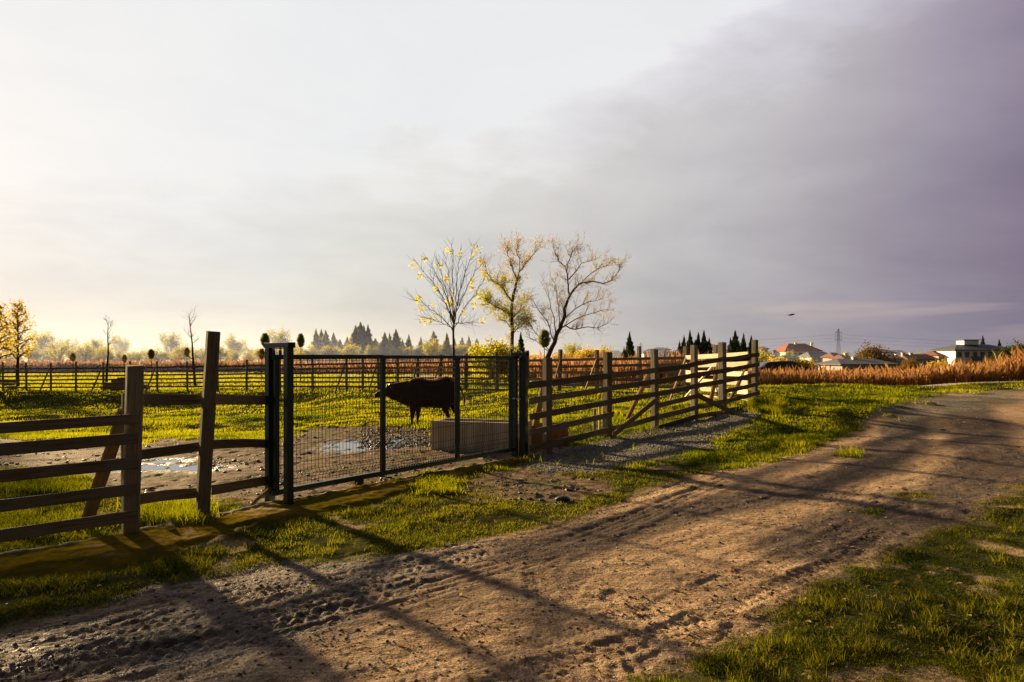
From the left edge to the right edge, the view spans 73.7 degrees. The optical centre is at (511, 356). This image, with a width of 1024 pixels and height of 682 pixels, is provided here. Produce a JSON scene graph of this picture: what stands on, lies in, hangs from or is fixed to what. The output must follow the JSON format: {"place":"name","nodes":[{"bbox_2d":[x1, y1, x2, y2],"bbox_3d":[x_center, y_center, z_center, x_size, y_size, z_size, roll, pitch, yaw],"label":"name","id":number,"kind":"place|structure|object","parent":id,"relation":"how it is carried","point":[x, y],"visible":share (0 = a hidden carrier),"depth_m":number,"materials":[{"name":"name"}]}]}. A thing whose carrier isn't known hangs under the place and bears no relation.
{"place":"outdoors","nodes":[
{"label":"outdoors","id":0,"kind":"place"},
{"bbox_2d":[0,371,541,390],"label":"field grass","id":1,"kind":"structure","parent":0,"point":[191,380],"depth_m":57.65,"materials":[{"name":"green plant"}]},
{"bbox_2d":[0,357,1023,681],"bbox_3d":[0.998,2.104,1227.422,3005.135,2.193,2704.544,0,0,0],"label":"ground","id":2,"kind":"structure","parent":0,"point":[958,463],"depth_m":5.29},
{"bbox_2d":[0,302,23,378],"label":"autumn tree","id":3,"kind":"object","parent":2,"relation":"on","point":[2,325],"visible":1,"depth_m":44.29,"materials":[{"name":"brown plant"}]},
{"bbox_2d":[0,298,39,386],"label":"autumn tree","id":4,"kind":"object","parent":2,"relation":"on","point":[16,315],"visible":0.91,"depth_m":49.92,"materials":[{"name":"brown plant"}]},
{"bbox_2d":[29,347,57,361],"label":"misty tree","id":5,"kind":"object","parent":2,"relation":"on","point":[37,354],"visible":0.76,"depth_m":119.06,"materials":[{"name":"yellow plant"}]},
{"bbox_2d":[25,330,62,356],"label":"misty tree","id":6,"kind":"object","parent":2,"relation":"on","point":[43,339],"visible":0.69,"depth_m":139.50,"materials":[{"name":"beige plant"}]},
{"bbox_2d":[0,468,94,495],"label":"weeds","id":7,"kind":"object","parent":2,"relation":"on","point":[58,484],"visible":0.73,"depth_m":8.23,"materials":[{"name":"green plant"}]},
{"bbox_2d":[0,506,110,543],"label":"weeds","id":8,"kind":"object","parent":2,"relation":"on","point":[12,518],"visible":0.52,"depth_m":6.47,"materials":[{"name":"green plant"}]},
{"bbox_2d":[47,341,72,360],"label":"misty tree","id":9,"kind":"object","parent":2,"relation":"on","point":[62,349],"visible":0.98,"depth_m":109.52,"materials":[{"name":"yellow plant"}]},
{"bbox_2d":[57,335,81,354],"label":"misty tree","id":10,"kind":"object","parent":2,"relation":"on","point":[66,340],"visible":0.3,"depth_m":124.22,"materials":[{"name":"beige plant"}]},
{"bbox_2d":[0,364,143,541],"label":"board fence","id":11,"kind":"object","parent":2,"relation":"on","point":[125,422],"visible":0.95,"depth_m":5.76,"materials":[{"name":"brown wood"}]},
{"bbox_2d":[75,343,96,361],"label":"misty tree","id":12,"kind":"object","parent":2,"relation":"on","point":[87,354],"visible":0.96,"depth_m":114.73,"materials":[{"name":"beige plant"}]},
{"bbox_2d":[83,335,104,353],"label":"misty tree","id":13,"kind":"object","parent":2,"relation":"on","point":[96,344],"visible":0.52,"depth_m":134.64,"materials":[{"name":"beige plant"}]},
{"bbox_2d":[94,346,114,361],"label":"misty tree","id":14,"kind":"object","parent":2,"relation":"on","point":[104,354],"visible":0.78,"depth_m":109.98,"materials":[{"name":"beige plant"}]},
{"bbox_2d":[103,316,115,381],"bbox_3d":[-30.698,-0.526,52.224,0.998,5.540,1.614,0,0,-12],"label":"bare tree","id":15,"kind":"object","parent":2,"relation":"on","point":[108,359],"visible":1,"depth_m":52.05,"materials":[{"name":"brown plant"}]},
{"bbox_2d":[106,336,131,354],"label":"misty tree","id":16,"kind":"object","parent":2,"relation":"on","point":[118,342],"visible":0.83,"depth_m":159.23,"materials":[{"name":"beige plant"}]},
{"bbox_2d":[113,349,132,361],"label":"misty tree","id":17,"kind":"object","parent":2,"relation":"on","point":[118,355],"visible":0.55,"depth_m":116.90,"materials":[{"name":"beige plant"}]},
{"bbox_2d":[100,378,149,389],"bbox_3d":[-26.116,1.801,46.191,3.198,0.798,0.798,0,0,0],"label":"timber stack","id":18,"kind":"object","parent":2,"relation":"on","point":[119,384],"visible":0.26,"depth_m":45.98,"materials":[{"name":"brown wood"}]},
{"bbox_2d":[126,350,146,361],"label":"misty tree","id":19,"kind":"object","parent":2,"relation":"on","point":[137,355],"visible":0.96,"depth_m":115.65,"materials":[{"name":"beige plant"}]},
{"bbox_2d":[0,357,305,371],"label":"reeds","id":20,"kind":"object","parent":2,"relation":"on","point":[67,363],"visible":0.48,"depth_m":88.28,"materials":[{"name":"brown plant"}]},
{"bbox_2d":[149,347,170,360],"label":"misty tree","id":21,"kind":"object","parent":2,"relation":"on","point":[164,354],"visible":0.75,"depth_m":113.69,"materials":[{"name":"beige plant"}]},
{"bbox_2d":[141,458,191,462],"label":"puddle","id":22,"kind":"object","parent":2,"relation":"on","point":[163,460],"visible":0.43,"depth_m":10.85,"materials":[{"name":"grey liquid"}]},
{"bbox_2d":[111,464,228,471],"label":"puddle","id":23,"kind":"object","parent":2,"relation":"on","point":[175,467],"visible":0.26,"depth_m":10.02,"materials":[{"name":"grey liquid"}]},
{"bbox_2d":[157,329,182,360],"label":"misty tree","id":24,"kind":"object","parent":2,"relation":"on","point":[170,341],"visible":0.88,"depth_m":149.39,"materials":[{"name":"beige plant"}]},
{"bbox_2d":[116,489,233,527],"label":"weeds","id":25,"kind":"object","parent":2,"relation":"on","point":[160,512],"visible":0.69,"depth_m":6.58,"materials":[{"name":"green plant"}]},
{"bbox_2d":[171,344,193,361],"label":"misty tree","id":26,"kind":"object","parent":2,"relation":"on","point":[179,350],"visible":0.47,"depth_m":115.54,"materials":[{"name":"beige plant"}]},
{"bbox_2d":[175,305,204,385],"bbox_3d":[-23.416,-0.814,50.144,2.118,6.247,1.732,0,0,0],"label":"bare tree","id":27,"kind":"object","parent":2,"relation":"on","point":[193,358],"visible":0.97,"depth_m":50.01,"materials":[{"name":"brown plant"}]},
{"bbox_2d":[191,348,204,361],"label":"misty tree","id":28,"kind":"object","parent":2,"relation":"on","point":[202,355],"visible":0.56,"depth_m":123.06,"materials":[{"name":"beige plant"}]},
{"bbox_2d":[140,331,271,517],"bbox_3d":[-2.964,0.775,6.768,0.268,2.061,1.539,0,0,30],"label":"rail fence","id":29,"kind":"object","parent":2,"relation":"on","point":[209,398],"visible":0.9,"depth_m":6.62,"materials":[{"name":"brown wood"}]},
{"bbox_2d":[219,344,232,361],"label":"misty tree","id":30,"kind":"object","parent":2,"relation":"on","point":[222,355],"visible":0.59,"depth_m":115.31,"materials":[{"name":"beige plant"}]},
{"bbox_2d":[221,332,248,354],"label":"misty tree","id":31,"kind":"object","parent":2,"relation":"on","point":[231,344],"visible":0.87,"depth_m":149.06,"materials":[{"name":"beige plant"}]},
{"bbox_2d":[229,349,241,361],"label":"misty tree","id":32,"kind":"object","parent":2,"relation":"on","point":[234,355],"visible":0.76,"depth_m":118.43,"materials":[{"name":"beige plant"}]},
{"bbox_2d":[240,350,256,360],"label":"misty tree","id":33,"kind":"object","parent":2,"relation":"on","point":[246,356],"visible":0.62,"depth_m":119.06,"materials":[{"name":"beige plant"}]},
{"bbox_2d":[260,333,269,346],"bbox_3d":[-18.085,0.133,50.007,0.793,3.892,0.851,0,0,0],"label":"clipped conifer","id":34,"kind":"object","parent":2,"relation":"on","point":[265,337],"visible":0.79,"depth_m":49.84,"materials":[{"name":"green plant"}]},
{"bbox_2d":[0,454,535,581],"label":"concrete strip","id":35,"kind":"object","parent":2,"relation":"on","point":[103,553],"visible":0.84,"depth_m":5.97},
{"bbox_2d":[264,342,294,503],"bbox_3d":[-2.513,0.763,7.363,0.462,1.835,0.088,0,0,37],"label":"gate post","id":36,"kind":"object","parent":35,"relation":"on","point":[288,420],"visible":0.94,"depth_m":7.25,"materials":[{"name":"black metal"}]},
{"bbox_2d":[270,355,518,495],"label":"sliding gate","id":37,"kind":"structure","parent":35,"relation":"on","point":[358,479],"depth_m":8.71,"materials":[{"name":"black metal"}]},
{"bbox_2d":[266,325,292,351],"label":"misty tree","id":38,"kind":"object","parent":2,"relation":"on","point":[280,337],"visible":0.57,"depth_m":159.41,"materials":[{"name":"beige plant"}]},
{"bbox_2d":[0,469,596,653],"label":"verge clods","id":39,"kind":"object","parent":2,"relation":"on","point":[184,611],"visible":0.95,"depth_m":5.65,"materials":[{"name":"brown soil"}]},
{"bbox_2d":[296,333,304,380],"bbox_3d":[-15.476,0.129,50.006,0.662,3.817,0.710,0,0,0],"label":"clipped conifer","id":40,"kind":"object","parent":2,"relation":"on","point":[300,340],"visible":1,"depth_m":49.88,"materials":[{"name":"green plant"}]},
{"bbox_2d":[0,430,611,502],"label":"mud clods","id":41,"kind":"object","parent":2,"relation":"on","point":[439,468],"visible":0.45,"depth_m":9.79,"materials":[{"name":"brown soil"}]},
{"bbox_2d":[299,344,317,360],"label":"hazy tree","id":42,"kind":"object","parent":2,"relation":"on","point":[311,350],"visible":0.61,"depth_m":131.31,"materials":[{"name":"yellow plant"}]},
{"bbox_2d":[306,330,325,362],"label":"conifer","id":43,"kind":"object","parent":2,"relation":"on","point":[316,339],"visible":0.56,"depth_m":149.52,"materials":[{"name":"grey plant"}]},
{"bbox_2d":[316,330,333,362],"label":"conifer","id":44,"kind":"object","parent":2,"relation":"on","point":[325,339],"visible":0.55,"depth_m":149.60,"materials":[{"name":"grey plant"}]},
{"bbox_2d":[327,347,344,361],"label":"hazy tree","id":45,"kind":"object","parent":2,"relation":"on","point":[337,351],"visible":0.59,"depth_m":131.54,"materials":[{"name":"yellow plant"}]},
{"bbox_2d":[0,346,689,398],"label":"board fence","id":46,"kind":"object","parent":2,"relation":"on","point":[639,358],"visible":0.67,"depth_m":36.20,"materials":[{"name":"brown wood"}]},
{"bbox_2d":[321,441,370,452],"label":"puddle","id":47,"kind":"object","parent":2,"relation":"on","point":[353,446],"visible":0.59,"depth_m":12.39,"materials":[{"name":"grey liquid"}]},
{"bbox_2d":[340,325,362,362],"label":"conifer","id":48,"kind":"object","parent":2,"relation":"on","point":[355,337],"visible":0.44,"depth_m":139.44,"materials":[{"name":"grey plant"}]},
{"bbox_2d":[341,342,363,361],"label":"hazy tree","id":49,"kind":"object","parent":2,"relation":"on","point":[350,350],"visible":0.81,"depth_m":131.58,"materials":[{"name":"yellow plant"}]},
{"bbox_2d":[360,326,375,361],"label":"conifer","id":50,"kind":"object","parent":2,"relation":"on","point":[367,339],"visible":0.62,"depth_m":139.55,"materials":[{"name":"grey plant"}]},
{"bbox_2d":[371,332,389,361],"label":"conifer","id":51,"kind":"object","parent":2,"relation":"on","point":[384,341],"visible":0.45,"depth_m":139.57,"materials":[{"name":"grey plant"}]},
{"bbox_2d":[385,329,404,361],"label":"conifer","id":52,"kind":"object","parent":2,"relation":"on","point":[395,342],"visible":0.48,"depth_m":137.66,"materials":[{"name":"grey plant"}]},
{"bbox_2d":[360,427,430,447],"bbox_3d":[-2.499,1.657,14.219,1.692,0.147,4.160,0,0,-7],"label":"rubble","id":53,"kind":"object","parent":2,"relation":"on","point":[391,442],"visible":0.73,"depth_m":13.49,"materials":[{"name":"grey stone"}]},
{"bbox_2d":[281,355,518,376],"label":"reeds","id":54,"kind":"object","parent":2,"relation":"on","point":[388,365],"visible":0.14,"depth_m":79.00,"materials":[{"name":"plant"}]},
{"bbox_2d":[386,439,421,448],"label":"puddle","id":55,"kind":"object","parent":2,"relation":"on","point":[404,443],"visible":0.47,"depth_m":12.86,"materials":[{"name":"grey liquid"}]},
{"bbox_2d":[402,334,415,360],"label":"conifer","id":56,"kind":"object","parent":2,"relation":"on","point":[408,343],"visible":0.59,"depth_m":135.65,"materials":[{"name":"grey plant"}]},
{"bbox_2d":[375,376,465,424],"bbox_3d":[-2.255,1.090,16.817,2.223,1.269,0.690,0,0,-7],"label":"water buffalo","id":57,"kind":"object","parent":2,"relation":"on","point":[390,392],"visible":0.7,"depth_m":16.63,"materials":[{"name":"fur"}]},
{"bbox_2d":[420,338,439,354],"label":"tree","id":58,"kind":"object","parent":2,"relation":"on","point":[430,346],"visible":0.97,"depth_m":119.70,"materials":[{"name":"yellow plant"}]},
{"bbox_2d":[405,474,468,496],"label":"weeds","id":59,"kind":"object","parent":2,"relation":"on","point":[444,487],"visible":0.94,"depth_m":8.27,"materials":[{"name":"green plant"}]},
{"bbox_2d":[403,236,486,380],"bbox_3d":[-3.410,-2.281,35.836,4.533,8.132,2.814,0,0,-25],"label":"young tree","id":60,"kind":"object","parent":2,"relation":"on","point":[453,312],"visible":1,"depth_m":35.93,"materials":[{"name":"yellow plant"}]},
{"bbox_2d":[437,333,452,360],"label":"conifer","id":61,"kind":"object","parent":2,"relation":"on","point":[446,342],"visible":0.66,"depth_m":131.63,"materials":[{"name":"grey plant"}]},
{"bbox_2d":[450,342,469,360],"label":"hazy tree","id":62,"kind":"object","parent":2,"relation":"on","point":[460,351],"visible":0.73,"depth_m":131.63,"materials":[{"name":"yellow plant"}]},
{"bbox_2d":[431,418,531,452],"bbox_3d":[-0.530,1.407,11.957,1.651,0.585,0.620,0,0,17],"label":"concrete trough","id":63,"kind":"object","parent":2,"relation":"on","point":[499,427],"visible":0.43,"depth_m":11.71,"materials":[{"name":"grey concrete"}]},
{"bbox_2d":[467,335,517,379],"bbox_3d":[-1.532,0.205,45.754,4.019,3.352,4.700,0,0,44],"label":"yellow bush","id":64,"kind":"object","parent":2,"relation":"on","point":[497,346],"visible":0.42,"depth_m":45.33,"materials":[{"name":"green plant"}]},
{"bbox_2d":[0,411,1021,681],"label":"soil crumbs","id":65,"kind":"object","parent":2,"relation":"on","point":[480,601],"visible":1,"depth_m":4.14,"materials":[{"name":"brown soil"}]},
{"bbox_2d":[0,392,1022,681],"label":"road pebbles","id":66,"kind":"object","parent":2,"relation":"on","point":[472,594],"visible":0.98,"depth_m":4.23,"materials":[{"name":"stone"}]},
{"bbox_2d":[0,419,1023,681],"bbox_3d":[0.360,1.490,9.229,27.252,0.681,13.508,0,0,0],"label":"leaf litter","id":67,"kind":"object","parent":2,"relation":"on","point":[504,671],"visible":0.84,"depth_m":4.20,"materials":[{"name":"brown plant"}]},
{"bbox_2d":[473,229,553,355],"bbox_3d":[-0.011,-3.080,42.203,5.105,9.526,3.567,0,0,0],"label":"autumn tree","id":68,"kind":"object","parent":2,"relation":"on","point":[501,284],"visible":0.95,"depth_m":41.88,"materials":[{"name":"yellow plant"}]},
{"bbox_2d":[510,351,528,456],"bbox_3d":[0.136,0.811,10.984,0.320,1.792,0.230,0,0,37],"label":"gate post","id":69,"kind":"object","parent":2,"relation":"on","point":[523,403],"visible":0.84,"depth_m":10.90,"materials":[{"name":"black metal"}]},
{"bbox_2d":[515,332,524,356],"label":"conifer","id":70,"kind":"object","parent":2,"relation":"on","point":[521,345],"visible":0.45,"depth_m":79.81,"materials":[{"name":"green plant"}]},
{"bbox_2d":[537,329,551,357],"bbox_3d":[1.827,0.022,37.985,0.878,3.275,0.771,0,0,15],"label":"clipped conifer","id":71,"kind":"object","parent":2,"relation":"on","point":[544,338],"visible":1,"depth_m":37.86,"materials":[{"name":"green plant"}]},
{"bbox_2d":[532,423,567,446],"bbox_3d":[0.591,1.438,12.313,0.764,0.445,0.550,0,0,-6],"label":"rusty trough","id":72,"kind":"object","parent":2,"relation":"on","point":[556,434],"visible":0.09,"depth_m":12.06,"materials":[{"name":"brown metal"}]},
{"bbox_2d":[512,230,631,357],"bbox_3d":[3.404,-2.905,40.230,7.293,9.217,3.465,0,0,0],"label":"autumn tree","id":73,"kind":"object","parent":2,"relation":"on","point":[557,332],"visible":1,"depth_m":40.02,"materials":[{"name":"brown plant"}]},
{"bbox_2d":[562,339,582,357],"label":"autumn tree","id":74,"kind":"object","parent":2,"relation":"on","point":[572,348],"visible":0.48,"depth_m":89.74,"materials":[{"name":"yellow plant"}]},
{"bbox_2d":[574,344,613,357],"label":"golden tree","id":75,"kind":"object","parent":2,"relation":"on","point":[588,353],"visible":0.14,"depth_m":84.52,"materials":[{"name":"yellow plant"}]},
{"bbox_2d":[518,348,708,384],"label":"reeds","id":76,"kind":"object","parent":2,"relation":"on","point":[664,375],"visible":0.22,"depth_m":40.22,"materials":[{"name":"plant"}]},
{"bbox_2d":[621,331,635,356],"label":"cypress","id":77,"kind":"object","parent":2,"relation":"on","point":[629,349],"visible":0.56,"depth_m":84.75,"materials":[{"name":"green plant"}]},
{"bbox_2d":[529,340,759,454],"bbox_3d":[3.087,0.673,14.781,1.619,2.219,9.723,0,0,44],"label":"board fence","id":78,"kind":"object","parent":2,"relation":"on","point":[546,396],"visible":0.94,"depth_m":13.30,"materials":[{"name":"brown wood"}]},
{"bbox_2d":[642,349,674,356],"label":"house","id":79,"kind":"structure","parent":2,"relation":"on","point":[648,351],"depth_m":210.00,"materials":[{"name":"grey stone"}]},
{"bbox_2d":[699,330,711,367],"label":"cypress","id":80,"kind":"object","parent":2,"relation":"on","point":[704,344],"visible":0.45,"depth_m":94.67,"materials":[{"name":"green plant"}]},
{"bbox_2d":[684,345,748,400],"bbox_3d":[5.540,0.561,20.099,1.122,1.833,5.004,0,0,0],"label":"board fence","id":81,"kind":"object","parent":2,"relation":"on","point":[729,364],"visible":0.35,"depth_m":19.86,"materials":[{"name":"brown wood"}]},
{"bbox_2d":[726,330,744,370],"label":"cypress","id":82,"kind":"object","parent":2,"relation":"on","point":[736,346],"visible":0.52,"depth_m":94.64,"materials":[{"name":"green plant"}]},
{"bbox_2d":[740,333,749,360],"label":"cypress","id":83,"kind":"object","parent":2,"relation":"on","point":[743,344],"visible":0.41,"depth_m":94.73,"materials":[{"name":"green plant"}]},
{"bbox_2d":[758,343,777,361],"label":"autumn tree","id":84,"kind":"object","parent":2,"relation":"on","point":[765,356],"visible":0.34,"depth_m":99.93,"materials":[{"name":"yellow plant"}]},
{"bbox_2d":[743,393,793,414],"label":"weeds","id":85,"kind":"object","parent":2,"relation":"on","point":[776,404],"visible":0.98,"depth_m":16.22,"materials":[{"name":"green plant"}]},
{"bbox_2d":[758,354,787,361],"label":"golden bush","id":86,"kind":"object","parent":2,"relation":"on","point":[773,358],"visible":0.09,"depth_m":94.36,"materials":[{"name":"plant"}]},
{"bbox_2d":[750,361,799,370],"bbox_3d":[23.899,1.144,62.000,4.300,1.445,1.790,0,0,-6],"label":"parked car","id":87,"kind":"object","parent":2,"relation":"on","point":[770,364],"visible":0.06,"depth_m":61.26,"materials":[{"name":"paint"}]},
{"bbox_2d":[773,342,822,362],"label":"house","id":88,"kind":"structure","parent":2,"relation":"on","point":[797,349],"depth_m":232.18,"materials":[{"name":"red tile"}]},
{"bbox_2d":[777,356,818,370],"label":"golden bush","id":89,"kind":"object","parent":2,"relation":"on","point":[804,362],"visible":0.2,"depth_m":89.25,"materials":[{"name":"plant"}]},
{"bbox_2d":[798,352,826,367],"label":"house","id":90,"kind":"structure","parent":2,"relation":"on","point":[816,356],"depth_m":201.30,"materials":[{"name":"grey stone"}]},
{"bbox_2d":[820,352,838,361],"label":"house","id":91,"kind":"structure","parent":2,"relation":"on","point":[826,357],"depth_m":178.49,"materials":[{"name":"brown tile"}]},
{"bbox_2d":[835,328,841,353],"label":"pylon","id":92,"kind":"object","parent":2,"relation":"on","point":[836,339],"visible":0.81,"depth_m":419.96,"materials":[{"name":"metal"}]},
{"bbox_2d":[483,334,1015,352],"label":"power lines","id":93,"kind":"object","parent":92,"relation":"hanging from","point":[817,342],"visible":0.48,"depth_m":430.93,"materials":[{"name":"metal"}]},
{"bbox_2d":[829,353,851,359],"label":"house","id":94,"kind":"structure","parent":2,"relation":"on","point":[840,356],"depth_m":170.42,"materials":[{"name":"brown tile"}]},
{"bbox_2d":[675,338,1023,386],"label":"reeds","id":95,"kind":"object","parent":2,"relation":"on","point":[1006,368],"visible":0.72,"depth_m":33.44,"materials":[{"name":"brown plant"}]},
{"bbox_2d":[814,357,899,371],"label":"house","id":96,"kind":"structure","parent":2,"relation":"on","point":[851,363],"depth_m":115.90,"materials":[{"name":"grey stone"}]},
{"bbox_2d":[845,340,900,367],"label":"autumn tree","id":97,"kind":"object","parent":2,"relation":"on","point":[877,353],"visible":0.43,"depth_m":123.93,"materials":[{"name":"orange plant"}]},
{"bbox_2d":[901,355,922,370],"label":"orange bush","id":98,"kind":"object","parent":2,"relation":"on","point":[910,363],"visible":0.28,"depth_m":99.55,"materials":[{"name":"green plant"}]},
{"bbox_2d":[898,353,939,367],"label":"house","id":99,"kind":"structure","parent":2,"relation":"on","point":[922,357],"depth_m":178.97,"materials":[{"name":"brown tile"}]},
{"bbox_2d":[923,351,944,362],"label":"house","id":100,"kind":"structure","parent":2,"relation":"on","point":[940,356],"depth_m":190.98,"materials":[{"name":"brown tile"}]},
{"bbox_2d":[928,339,1007,365],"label":"apartment house","id":101,"kind":"structure","parent":2,"relation":"on","point":[972,349],"depth_m":185.71,"materials":[{"name":"grey stone"}]},
{"bbox_2d":[987,344,1020,361],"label":"autumn tree","id":102,"kind":"object","parent":2,"relation":"on","point":[998,353],"visible":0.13,"depth_m":170.72,"materials":[{"name":"plant"}]},
{"bbox_2d":[993,338,1023,357],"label":"autumn tree","id":103,"kind":"object","parent":2,"relation":"on","point":[1021,346],"visible":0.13,"depth_m":169.08,"materials":[{"name":"plant"}]},
{"bbox_2d":[0,466,1023,681],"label":"short grass","id":104,"kind":"structure","parent":0,"point":[56,583],"depth_m":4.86,"materials":[{"name":"green plant"}]},
{"bbox_2d":[0,379,1023,471],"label":"pasture grass","id":105,"kind":"structure","parent":0,"point":[792,438],"depth_m":17.29,"materials":[{"name":"green plant"}]},
{"bbox_2d":[0,0,1023,357],"label":"sky","id":106,"kind":"structure","parent":0,"point":[855,167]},
{"bbox_2d":[518,406,902,474],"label":"gravel","id":107,"kind":"structure","parent":0,"point":[658,435],"depth_m":11.68,"materials":[{"name":"grey gravel"}]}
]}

